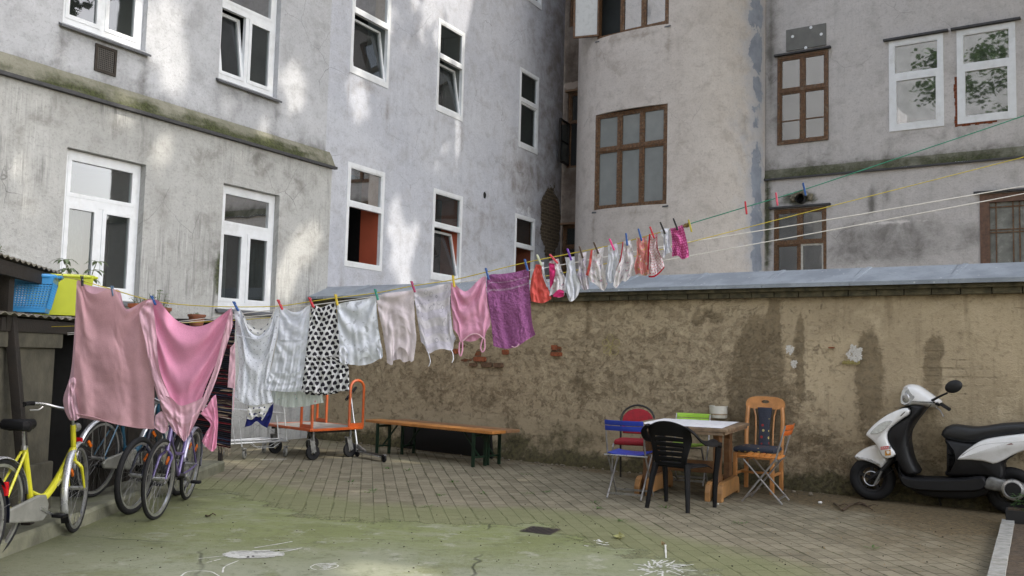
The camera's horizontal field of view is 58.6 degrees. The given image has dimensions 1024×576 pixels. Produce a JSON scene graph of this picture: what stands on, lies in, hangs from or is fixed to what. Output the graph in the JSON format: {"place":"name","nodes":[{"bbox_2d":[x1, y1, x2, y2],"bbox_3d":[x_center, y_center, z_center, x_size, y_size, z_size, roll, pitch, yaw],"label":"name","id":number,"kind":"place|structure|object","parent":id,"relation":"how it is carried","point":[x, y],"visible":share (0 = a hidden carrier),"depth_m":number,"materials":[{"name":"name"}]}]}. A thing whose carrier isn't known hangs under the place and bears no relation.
{"place":"outdoors","nodes":[
{"label":"outdoors","id":0,"kind":"place"},
{"bbox_2d":[0,459,224,558],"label":"pavement","id":1,"kind":"structure","parent":0,"point":[102,504],"depth_m":7.44,"materials":[{"name":"grey concrete"}]},
{"bbox_2d":[71,397,183,496],"bbox_3d":[-3.521,1.337,8.431,0.611,1.025,1.742,6,-4,8],"label":"bicycle","id":2,"kind":"object","parent":1,"relation":"on","point":[111,462],"visible":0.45,"depth_m":8.04,"materials":[{"name":"black rubber"}]},
{"bbox_2d":[0,0,337,450],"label":"apartment building","id":3,"kind":"structure","parent":0,"point":[175,151],"depth_m":13.05,"materials":[{"name":"paint"}]},
{"bbox_2d":[60,149,140,305],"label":"window","id":4,"kind":"structure","parent":3,"relation":"in","point":[101,198],"depth_m":12.36,"materials":[{"name":"white plastic"}]},
{"bbox_2d":[59,0,150,56],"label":"window","id":5,"kind":"structure","parent":3,"relation":"in","point":[120,21],"depth_m":12.61,"materials":[{"name":"white plastic"}]},
{"bbox_2d":[215,185,274,315],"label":"window","id":6,"kind":"structure","parent":3,"relation":"in","point":[247,229],"depth_m":14.36,"materials":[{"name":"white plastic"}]},
{"bbox_2d":[216,0,281,102],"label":"window","id":7,"kind":"structure","parent":3,"relation":"in","point":[248,27],"depth_m":14.78,"materials":[{"name":"white plastic"}]},
{"bbox_2d":[0,489,719,575],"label":"concrete yard","id":8,"kind":"structure","parent":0,"point":[361,551],"depth_m":6.61,"materials":[{"name":"green concrete"}]},
{"bbox_2d":[0,477,9,544],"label":"bicycle","id":9,"kind":"object","parent":8,"relation":"on","point":[4,506],"visible":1,"depth_m":5.84,"materials":[{"name":"red metal"}]},
{"bbox_2d":[0,401,88,550],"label":"bicycle","id":10,"kind":"object","parent":8,"relation":"on","point":[31,508],"visible":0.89,"depth_m":6.40,"materials":[{"name":"yellow metal"}]},
{"bbox_2d":[0,253,162,524],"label":"bike shelter","id":11,"kind":"object","parent":8,"relation":"on","point":[36,353],"visible":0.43,"depth_m":7.11,"materials":[{"name":"brown wood"}]},
{"bbox_2d":[13,274,63,313],"bbox_3d":[-4.022,0.034,7.150,0.894,0.302,0.472,3,-5,-22],"label":"laundry basket","id":12,"kind":"object","parent":11,"relation":"on","point":[53,280],"visible":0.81,"depth_m":7.07,"materials":[{"name":"blue plastic"}]},
{"bbox_2d":[25,274,97,316],"bbox_3d":[-3.923,0.061,7.870,0.614,0.352,0.432,4,-5,-30],"label":"laundry basket","id":13,"kind":"object","parent":11,"relation":"on","point":[64,303],"visible":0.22,"depth_m":7.74,"materials":[{"name":"yellow plastic"}]},
{"bbox_2d":[49,258,108,317],"bbox_3d":[-3.971,0.005,8.338,0.482,0.533,0.280,2,-4,-6],"label":"potted plant","id":14,"kind":"object","parent":11,"relation":"on","point":[65,262],"visible":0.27,"depth_m":8.36,"materials":[{"name":"green plant"}]},
{"bbox_2d":[128,296,147,308],"bbox_3d":[-3.627,0.208,9.003,0.318,0.246,0.315,1,-4,0],"label":"potted plant","id":15,"kind":"object","parent":11,"relation":"on","point":[130,305],"visible":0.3,"depth_m":8.89,"materials":[{"name":"orange plant"}]},
{"bbox_2d":[149,290,171,313],"bbox_3d":[-3.756,0.189,9.667,0.297,0.359,0.316,1,-4,0],"label":"potted plant","id":16,"kind":"object","parent":11,"relation":"on","point":[168,309],"visible":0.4,"depth_m":9.66,"materials":[{"name":"green plant"}]},
{"bbox_2d":[186,312,205,325],"bbox_3d":[-3.360,0.332,9.716,0.190,0.142,0.190,-3,-6,44],"label":"potted plant","id":17,"kind":"object","parent":11,"relation":"on","point":[192,316],"visible":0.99,"depth_m":9.65,"materials":[{"name":"orange plant"}]},
{"bbox_2d":[60,229,669,306],"bbox_3d":[-1.529,-0.121,6.017,5.273,0.514,0.798,-1,-5,26],"label":"clothesline","id":18,"kind":"object","parent":11,"relation":"attached to","point":[352,295],"visible":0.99,"depth_m":5.76,"materials":[{"name":"fabric"}]},
{"bbox_2d":[80,275,83,285],"bbox_3d":[-2.958,-0.049,6.281,0.024,0.074,0.026,0,-5,15],"label":"clothes peg","id":19,"kind":"object","parent":18,"relation":"attached to","point":[82,280],"visible":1,"depth_m":6.27,"materials":[{"name":"black plastic"}]},
{"bbox_2d":[63,280,153,428],"bbox_3d":[-2.730,0.443,6.213,0.802,0.990,0.092,0,-4,15],"label":"blanket","id":20,"kind":"object","parent":18,"relation":"hanging from","point":[111,380],"visible":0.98,"depth_m":6.18,"materials":[{"name":"pink fabric"}]},
{"bbox_2d":[139,299,234,450],"bbox_3d":[-2.151,0.563,5.972,0.736,0.981,0.085,0,-5,16],"label":"hooded towel","id":21,"kind":"object","parent":18,"relation":"hanging from","point":[184,360],"visible":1,"depth_m":5.97,"materials":[{"name":"pink fabric"}]},
{"bbox_2d":[234,308,278,427],"bbox_3d":[-1.663,0.514,5.898,0.334,0.773,0.065,0,-5,15],"label":"romper","id":22,"kind":"object","parent":18,"relation":"hanging from","point":[256,345],"visible":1,"depth_m":5.89,"materials":[{"name":"white fabric"}]},
{"bbox_2d":[264,306,309,391],"bbox_3d":[-1.444,0.387,5.842,0.302,0.554,0.042,0,-5,15],"label":"skirt","id":23,"kind":"object","parent":18,"relation":"hanging from","point":[286,371],"visible":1,"depth_m":5.84,"materials":[{"name":"white fabric"}]},
{"bbox_2d":[271,310,323,406],"bbox_3d":[-1.373,0.446,5.870,0.382,0.648,0.044,0,-4,14],"label":"petticoat","id":24,"kind":"object","parent":18,"relation":"hanging from","point":[293,399],"visible":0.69,"depth_m":5.85,"materials":[{"name":"white fabric"}]},
{"bbox_2d":[301,303,348,394],"bbox_3d":[-1.170,0.387,5.767,0.336,0.587,0.064,0,-4,15],"label":"dress","id":25,"kind":"object","parent":18,"relation":"hanging from","point":[326,371],"visible":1,"depth_m":5.76,"materials":[{"name":"white fabric"}]},
{"bbox_2d":[334,294,338,305],"bbox_3d":[-1.108,0.075,5.763,0.029,0.073,0.026,0,-5,15],"label":"clothes peg","id":26,"kind":"object","parent":18,"relation":"attached to","point":[336,299],"visible":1,"depth_m":5.75,"materials":[{"name":"yellow plastic"}]},
{"bbox_2d":[337,296,382,364],"bbox_3d":[-0.952,0.269,5.723,0.335,0.434,0.075,0,-4,14],"label":"shirt","id":27,"kind":"object","parent":18,"relation":"hanging from","point":[359,339],"visible":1,"depth_m":5.72,"materials":[{"name":"white fabric"}]},
{"bbox_2d":[377,290,415,364],"bbox_3d":[-0.718,0.247,5.671,0.283,0.466,0.058,0,-5,15],"label":"vest","id":28,"kind":"object","parent":18,"relation":"hanging from","point":[396,310],"visible":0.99,"depth_m":5.66,"materials":[{"name":"white fabric"}]},
{"bbox_2d":[413,283,455,366],"bbox_3d":[-0.476,0.225,5.591,0.287,0.514,0.037,0,-5,19],"label":"camisole","id":29,"kind":"object","parent":18,"relation":"hanging from","point":[433,309],"visible":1,"depth_m":5.60,"materials":[{"name":"white fabric"}]},
{"bbox_2d":[451,276,489,355],"bbox_3d":[-0.255,0.173,5.545,0.264,0.489,0.065,0,-5,15],"label":"tank top","id":30,"kind":"object","parent":18,"relation":"hanging from","point":[471,315],"visible":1,"depth_m":5.53,"materials":[{"name":"pink fabric"}]},
{"bbox_2d":[487,270,534,348],"bbox_3d":[-0.009,0.124,5.469,0.311,0.480,0.042,0,-5,15],"label":"terry towel","id":31,"kind":"object","parent":18,"relation":"hanging from","point":[508,296],"visible":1,"depth_m":5.47,"materials":[{"name":"purple fabric"}]},
{"bbox_2d":[530,262,551,302],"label":"briefs","id":32,"kind":"object","parent":18,"relation":"hanging from","point":[539,290],"visible":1,"depth_m":5.43,"materials":[{"name":"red fabric"}]},
{"bbox_2d":[549,259,565,297],"bbox_3d":[0.268,-0.059,5.423,0.108,0.237,0.084,0,-4,12],"label":"sock","id":33,"kind":"object","parent":18,"relation":"hanging from","point":[557,282],"visible":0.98,"depth_m":5.41,"materials":[{"name":"fabric"}]},
{"bbox_2d":[564,256,580,301],"bbox_3d":[0.359,-0.054,5.400,0.096,0.271,0.066,1,-4,9],"label":"sock","id":34,"kind":"object","parent":18,"relation":"hanging from","point":[572,287],"visible":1,"depth_m":5.39,"materials":[{"name":"white fabric"}]},
{"bbox_2d":[577,252,588,289],"bbox_3d":[0.421,-0.100,5.387,0.078,0.229,0.061,0,-5,23],"label":"sock","id":35,"kind":"object","parent":18,"relation":"hanging from","point":[582,276],"visible":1,"depth_m":5.38,"materials":[{"name":"white fabric"}]},
{"bbox_2d":[586,247,607,290],"bbox_3d":[0.500,-0.115,5.364,0.129,0.260,0.086,1,-4,10],"label":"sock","id":36,"kind":"object","parent":18,"relation":"hanging from","point":[595,272],"visible":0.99,"depth_m":5.35,"materials":[{"name":"white fabric"}]},
{"bbox_2d":[606,243,618,282],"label":"briefs","id":37,"kind":"object","parent":18,"relation":"hanging from","point":[612,262],"visible":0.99,"depth_m":5.33,"materials":[{"name":"white fabric"}]},
{"bbox_2d":[613,240,633,287],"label":"briefs","id":38,"kind":"object","parent":18,"relation":"hanging from","point":[624,269],"visible":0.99,"depth_m":5.31,"materials":[{"name":"white fabric"}]},
{"bbox_2d":[634,236,648,275],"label":"briefs","id":39,"kind":"object","parent":18,"relation":"hanging from","point":[640,265],"visible":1,"depth_m":5.29,"materials":[{"name":"fabric"}]},
{"bbox_2d":[647,233,664,277],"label":"briefs","id":40,"kind":"object","parent":18,"relation":"hanging from","point":[656,268],"visible":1,"depth_m":5.26,"materials":[{"name":"fabric"}]},
{"bbox_2d":[660,228,672,257],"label":"socks","id":41,"kind":"object","parent":18,"relation":"hanging from","point":[667,246],"visible":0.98,"depth_m":5.26,"materials":[{"name":"white fabric"}]},
{"bbox_2d":[670,225,688,258],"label":"briefs","id":42,"kind":"object","parent":18,"relation":"hanging from","point":[680,246],"visible":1,"depth_m":5.24,"materials":[{"name":"pink fabric"}]},
{"bbox_2d":[691,115,1023,223],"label":"clothesline","id":43,"kind":"object","parent":18,"relation":"attached to","point":[860,170],"visible":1,"depth_m":5.01,"materials":[{"name":"white fabric"}]},
{"bbox_2d":[775,192,778,205],"bbox_3d":[1.486,-0.498,5.118,0.019,0.075,0.025,0,-5,15],"label":"clothes peg","id":44,"kind":"object","parent":43,"relation":"attached to","point":[776,198],"visible":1,"depth_m":5.11,"materials":[{"name":"plastic"}]},
{"bbox_2d":[802,183,806,195],"bbox_3d":[1.630,-0.549,5.083,0.024,0.074,0.025,0,-5,15],"label":"clothes peg","id":45,"kind":"object","parent":43,"relation":"attached to","point":[804,189],"visible":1,"depth_m":5.07,"materials":[{"name":"blue plastic"}]},
{"bbox_2d":[114,401,196,514],"bbox_3d":[-3.200,1.486,8.365,0.603,0.987,1.719,6,-4,1],"label":"bicycle","id":46,"kind":"object","parent":8,"relation":"on","point":[147,445],"visible":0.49,"depth_m":7.89,"materials":[{"name":"black metal"}]},
{"bbox_2d":[141,398,217,519],"bbox_3d":[-2.995,1.458,8.166,0.594,1.021,1.664,3,-5,-22],"label":"bicycle","id":47,"kind":"object","parent":8,"relation":"on","point":[176,470],"visible":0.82,"depth_m":7.88,"materials":[{"name":"metal"}]},
{"bbox_2d":[181,556,238,575],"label":"chalk drawing","id":48,"kind":"object","parent":8,"relation":"on","point":[210,571],"visible":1,"depth_m":5.91},
{"bbox_2d":[223,541,299,557],"bbox_3d":[-1.720,1.865,6.460,0.372,0.001,0.635,-2,-6,42],"label":"chalk drawing","id":49,"kind":"object","parent":8,"relation":"on","point":[250,554],"visible":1,"depth_m":6.37},
{"bbox_2d":[310,562,338,569],"bbox_3d":[-1.238,1.845,6.044,0.202,0.001,0.194,3,-5,-20],"label":"chalk drawing","id":50,"kind":"object","parent":8,"relation":"on","point":[325,565],"visible":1,"depth_m":6.07},
{"bbox_2d":[520,526,559,534],"bbox_3d":[0.240,1.994,7.504,0.284,0.006,0.270,-1,-5,26],"label":"drain cover","id":51,"kind":"object","parent":8,"relation":"on","point":[540,530],"visible":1,"depth_m":7.51,"materials":[{"name":"metal"}]},
{"bbox_2d":[613,532,624,537],"bbox_3d":[0.854,1.974,7.278,0.096,0.033,0.095,5,-6,-42],"label":"fallen leaf","id":52,"kind":"object","parent":8,"relation":"on","point":[619,535],"visible":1,"depth_m":7.30,"materials":[{"name":"yellow plant"}]},
{"bbox_2d":[636,545,695,575],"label":"chalk drawing","id":53,"kind":"object","parent":8,"relation":"on","point":[654,562],"visible":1,"depth_m":6.31},
{"bbox_2d":[52,157,1023,326],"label":"clothesline","id":54,"kind":"object","parent":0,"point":[734,230],"visible":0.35,"depth_m":5.41,"materials":[{"name":"white fabric"}]},
{"bbox_2d":[67,193,1023,334],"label":"clothesline","id":55,"kind":"object","parent":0,"point":[766,241],"visible":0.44,"depth_m":5.76,"materials":[{"name":"white fabric"}]},
{"bbox_2d":[70,186,1023,332],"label":"clothesline","id":56,"kind":"object","parent":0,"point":[661,246],"visible":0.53,"depth_m":5.69,"materials":[{"name":"white fabric"}]},
{"bbox_2d":[161,438,1005,575],"bbox_3d":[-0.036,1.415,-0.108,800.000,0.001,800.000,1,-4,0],"label":"paving","id":57,"kind":"structure","parent":0,"point":[321,487],"depth_m":8.62,"materials":[{"name":"stone"}]},
{"bbox_2d":[176,319,234,460],"bbox_3d":[-3.726,1.260,10.877,0.980,1.788,0.071,0,-5,15],"label":"rug rail","id":58,"kind":"object","parent":57,"relation":"on","point":[220,456],"visible":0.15,"depth_m":10.73,"materials":[{"name":"brown metal"}]},
{"bbox_2d":[173,320,234,455],"bbox_3d":[-3.696,1.177,10.853,0.869,1.577,0.033,0,-5,15],"label":"rag rug","id":59,"kind":"object","parent":58,"relation":"hanging from","point":[222,391],"visible":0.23,"depth_m":10.76,"materials":[{"name":"fabric"}]},
{"bbox_2d":[223,386,287,458],"bbox_3d":[-3.513,1.791,12.355,1.066,0.964,0.621,6,-6,-44],"label":"shopping cart","id":60,"kind":"object","parent":57,"relation":"on","point":[252,440],"visible":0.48,"depth_m":12.34,"materials":[{"name":"grey metal"}]},
{"bbox_2d":[268,379,364,459],"bbox_3d":[-2.759,1.784,12.704,1.184,1.068,0.898,-3,-6,43],"label":"platform trolley","id":61,"kind":"object","parent":57,"relation":"on","point":[312,427],"visible":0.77,"depth_m":12.51,"materials":[{"name":"orange metal"}]},
{"bbox_2d":[345,386,386,461],"bbox_3d":[-2.014,1.832,12.341,0.268,0.958,0.984,5,-5,-37],"label":"kick scooter","id":62,"kind":"object","parent":57,"relation":"on","point":[360,449],"visible":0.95,"depth_m":12.52,"materials":[{"name":"metal"}]},
{"bbox_2d":[366,419,505,466],"bbox_3d":[-1.095,2.100,12.399,2.410,0.479,0.270,-2,-6,40],"label":"bench","id":63,"kind":"object","parent":57,"relation":"on","point":[474,431],"visible":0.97,"depth_m":12.16,"materials":[{"name":"brown wood"}]},
{"bbox_2d":[326,0,564,286],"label":"apartment building","id":64,"kind":"structure","parent":57,"relation":"on","point":[442,133],"depth_m":19.22,"materials":[{"name":"paint"}]},
{"bbox_2d":[344,161,384,270],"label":"window","id":65,"kind":"structure","parent":64,"relation":"in","point":[363,248],"depth_m":17.11,"materials":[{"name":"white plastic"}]},
{"bbox_2d":[349,0,391,88],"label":"window","id":66,"kind":"structure","parent":64,"relation":"in","point":[371,19],"depth_m":17.40,"materials":[{"name":"white plastic"}]},
{"bbox_2d":[430,188,462,281],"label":"window","id":67,"kind":"structure","parent":64,"relation":"in","point":[447,210],"depth_m":19.57,"materials":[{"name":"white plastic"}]},
{"bbox_2d":[436,18,464,121],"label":"window","id":68,"kind":"structure","parent":64,"relation":"in","point":[451,40],"depth_m":19.72,"materials":[{"name":"white plastic"}]},
{"bbox_2d":[513,213,534,279],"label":"window","id":69,"kind":"structure","parent":64,"relation":"in","point":[524,234],"depth_m":22.48,"materials":[{"name":"white plastic"}]},
{"bbox_2d":[518,67,538,154],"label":"window","id":70,"kind":"structure","parent":64,"relation":"in","point":[529,83],"depth_m":22.73,"materials":[{"name":"white plastic"}]},
{"bbox_2d":[528,0,541,9],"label":"window","id":71,"kind":"structure","parent":64,"relation":"in","point":[538,3],"depth_m":22.85,"materials":[{"name":"white plastic"}]},
{"bbox_2d":[404,427,492,458],"bbox_3d":[-0.965,2.179,13.145,1.800,0.400,0.077,-2,-6,40],"label":"storage board","id":72,"kind":"object","parent":57,"relation":"on","point":[444,441],"visible":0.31,"depth_m":13.13,"materials":[{"name":"black wood"}]},
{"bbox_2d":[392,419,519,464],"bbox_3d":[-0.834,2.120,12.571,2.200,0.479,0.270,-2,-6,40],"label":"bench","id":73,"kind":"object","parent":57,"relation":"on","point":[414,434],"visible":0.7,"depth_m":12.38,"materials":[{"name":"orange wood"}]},
{"bbox_2d":[100,470,967,572],"bbox_3d":[1.247,2.126,8.875,9.350,0.009,5.432,2,-4,-6],"label":"grit","id":74,"kind":"object","parent":57,"relation":"on","point":[484,528],"visible":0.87,"depth_m":6.99,"materials":[{"name":"grey gravel"}]},
{"bbox_2d":[318,439,837,497],"bbox_3d":[0.075,2.354,12.358,8.473,0.038,0.477,-2,-5,36],"label":"rubble","id":75,"kind":"object","parent":57,"relation":"on","point":[629,472],"visible":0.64,"depth_m":11.89,"materials":[{"name":"paint"}]},
{"bbox_2d":[299,467,877,549],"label":"weeds","id":76,"kind":"object","parent":57,"relation":"on","point":[544,492],"visible":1,"depth_m":9.26,"materials":[{"name":"green plant"}]},
{"bbox_2d":[604,420,653,500],"bbox_3d":[1.215,1.767,9.453,0.460,0.801,0.505,0,-5,24],"label":"folding chair","id":77,"kind":"object","parent":57,"relation":"on","point":[618,452],"visible":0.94,"depth_m":9.34,"materials":[{"name":"blue painted wood"},{"name":"grey metal"}]},
{"bbox_2d":[611,404,654,480],"bbox_3d":[1.465,1.847,10.909,0.453,0.888,0.526,0,-5,18],"label":"stacking chair","id":78,"kind":"object","parent":57,"relation":"on","point":[637,415],"visible":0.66,"depth_m":11.11,"materials":[{"name":"plastic"}]},
{"bbox_2d":[307,262,1023,511],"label":"garden wall","id":79,"kind":"structure","parent":57,"relation":"on","point":[836,360],"depth_m":10.87,"materials":[{"name":"paint"}]},
{"bbox_2d":[641,421,721,512],"bbox_3d":[1.633,1.722,8.940,0.698,0.856,0.603,-2,-5,36],"label":"plastic armchair","id":80,"kind":"object","parent":57,"relation":"on","point":[659,431],"visible":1,"depth_m":8.81,"materials":[{"name":"black plastic"}]},
{"bbox_2d":[626,418,749,502],"bbox_3d":[1.931,1.854,9.940,1.070,0.750,1.240,-1,-5,25],"label":"garden table","id":81,"kind":"object","parent":57,"relation":"on","point":[728,483],"visible":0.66,"depth_m":9.76,"materials":[{"name":"brown wood"}]},
{"bbox_2d":[644,418,737,427],"bbox_3d":[1.958,1.474,9.973,0.889,0.002,1.162,0,-5,24],"label":"tablecloth","id":82,"kind":"object","parent":81,"relation":"on","point":[704,423],"visible":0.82,"depth_m":10.01,"materials":[{"name":"white fabric"}]},
{"bbox_2d":[709,405,727,417],"bbox_3d":[2.473,1.483,10.927,0.226,0.144,0.226,1,-4,0],"label":"plastic tub","id":83,"kind":"object","parent":82,"relation":"on","point":[717,411],"visible":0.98,"depth_m":10.84,"materials":[{"name":"white plastic"}]},
{"bbox_2d":[671,413,710,486],"bbox_3d":[2.082,1.884,10.695,0.460,0.801,0.505,0,-5,22],"label":"folding chair","id":84,"kind":"object","parent":57,"relation":"on","point":[697,416],"visible":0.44,"depth_m":10.79,"materials":[{"name":"lime green paint"},{"name":"chrome"}]},
{"bbox_2d":[733,396,784,494],"bbox_3d":[2.791,1.754,10.287,0.470,1.045,0.538,-1,-5,31],"label":"dining chair","id":85,"kind":"object","parent":57,"relation":"on","point":[764,414],"visible":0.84,"depth_m":10.42,"materials":[{"name":"orange wood"}]},
{"bbox_2d":[740,423,794,504],"bbox_3d":[2.657,1.803,9.444,0.505,0.801,0.460,-1,-5,28],"label":"folding chair","id":86,"kind":"object","parent":57,"relation":"on","point":[777,458],"visible":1,"depth_m":9.37,"materials":[{"name":"orange painted wood"},{"name":"chrome"}]},
{"bbox_2d":[558,0,1023,277],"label":"corner building","id":87,"kind":"structure","parent":57,"relation":"on","point":[681,112],"depth_m":20.02,"materials":[{"name":"beige paint"}]},
{"bbox_2d":[558,92,577,167],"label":"window","id":88,"kind":"structure","parent":87,"relation":"in","point":[567,147],"depth_m":23.89,"materials":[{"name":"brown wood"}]},
{"bbox_2d":[562,225,574,276],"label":"window","id":89,"kind":"structure","parent":87,"relation":"in","point":[568,230],"depth_m":23.77,"materials":[{"name":"brown wood"}]},
{"bbox_2d":[570,0,573,26],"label":"window","id":90,"kind":"structure","parent":87,"relation":"in","point":[572,1],"depth_m":24.17,"materials":[{"name":"brown wood"}]},
{"bbox_2d":[573,0,670,42],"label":"window","id":91,"kind":"structure","parent":87,"relation":"in","point":[591,18],"depth_m":21.42,"materials":[{"name":"brown wood"}]},
{"bbox_2d":[592,104,667,213],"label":"window","id":92,"kind":"structure","parent":87,"relation":"in","point":[631,145],"depth_m":20.67,"materials":[{"name":"brown wood"}]},
{"bbox_2d":[774,206,825,270],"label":"window","id":93,"kind":"structure","parent":87,"relation":"in","point":[806,252],"depth_m":20.49,"materials":[{"name":"brown wood"}]},
{"bbox_2d":[777,49,828,144],"bbox_3d":[6.556,-4.278,20.554,1.134,2.038,0.395,-2,-5,34],"label":"window","id":94,"kind":"structure","parent":87,"relation":"in","point":[802,79],"depth_m":20.53,"materials":[{"name":"brown wood"}]},
{"bbox_2d":[889,33,943,131],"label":"window","id":95,"kind":"structure","parent":87,"relation":"in","point":[916,67],"depth_m":19.21,"materials":[{"name":"white plastic"}]},
{"bbox_2d":[956,21,1016,123],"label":"window","id":96,"kind":"structure","parent":87,"relation":"in","point":[986,55],"depth_m":18.47,"materials":[{"name":"white plastic"}]},
{"bbox_2d":[980,191,1023,262],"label":"window","id":97,"kind":"structure","parent":87,"relation":"in","point":[1001,220],"depth_m":18.05,"materials":[{"name":"brown wood"}]},
{"bbox_2d":[695,490,996,574],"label":"leaf litter","id":98,"kind":"object","parent":57,"relation":"on","point":[867,530],"visible":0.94,"depth_m":7.87,"materials":[{"name":"brown plant"}]},
{"bbox_2d":[842,501,866,510],"bbox_3d":[3.436,2.176,9.106,0.187,0.054,0.568,-2,-6,40],"label":"twig","id":99,"kind":"object","parent":57,"relation":"on","point":[849,505],"visible":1,"depth_m":9.23,"materials":[{"name":"brown wood"}]},
{"bbox_2d":[850,380,1023,512],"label":"motor scooter","id":100,"kind":"object","parent":57,"relation":"on","point":[978,457],"visible":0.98,"depth_m":9.23,"materials":[{"name":"white plastic"}]},
{"bbox_2d":[987,519,1013,575],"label":"kerb","id":101,"kind":"structure","parent":57,"relation":"on","point":[999,561],"depth_m":6.83,"materials":[{"name":"concrete"}]},
{"bbox_2d":[1005,493,1023,523],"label":"planter trough","id":102,"kind":"object","parent":57,"relation":"on","point":[1015,515],"visible":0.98,"depth_m":8.21,"materials":[{"name":"concrete"}]},
{"bbox_2d":[1006,524,1023,575],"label":"soil bed","id":103,"kind":"object","parent":57,"relation":"on","point":[1015,566],"visible":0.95,"depth_m":6.82,"materials":[{"name":"brown soil"}]}
]}

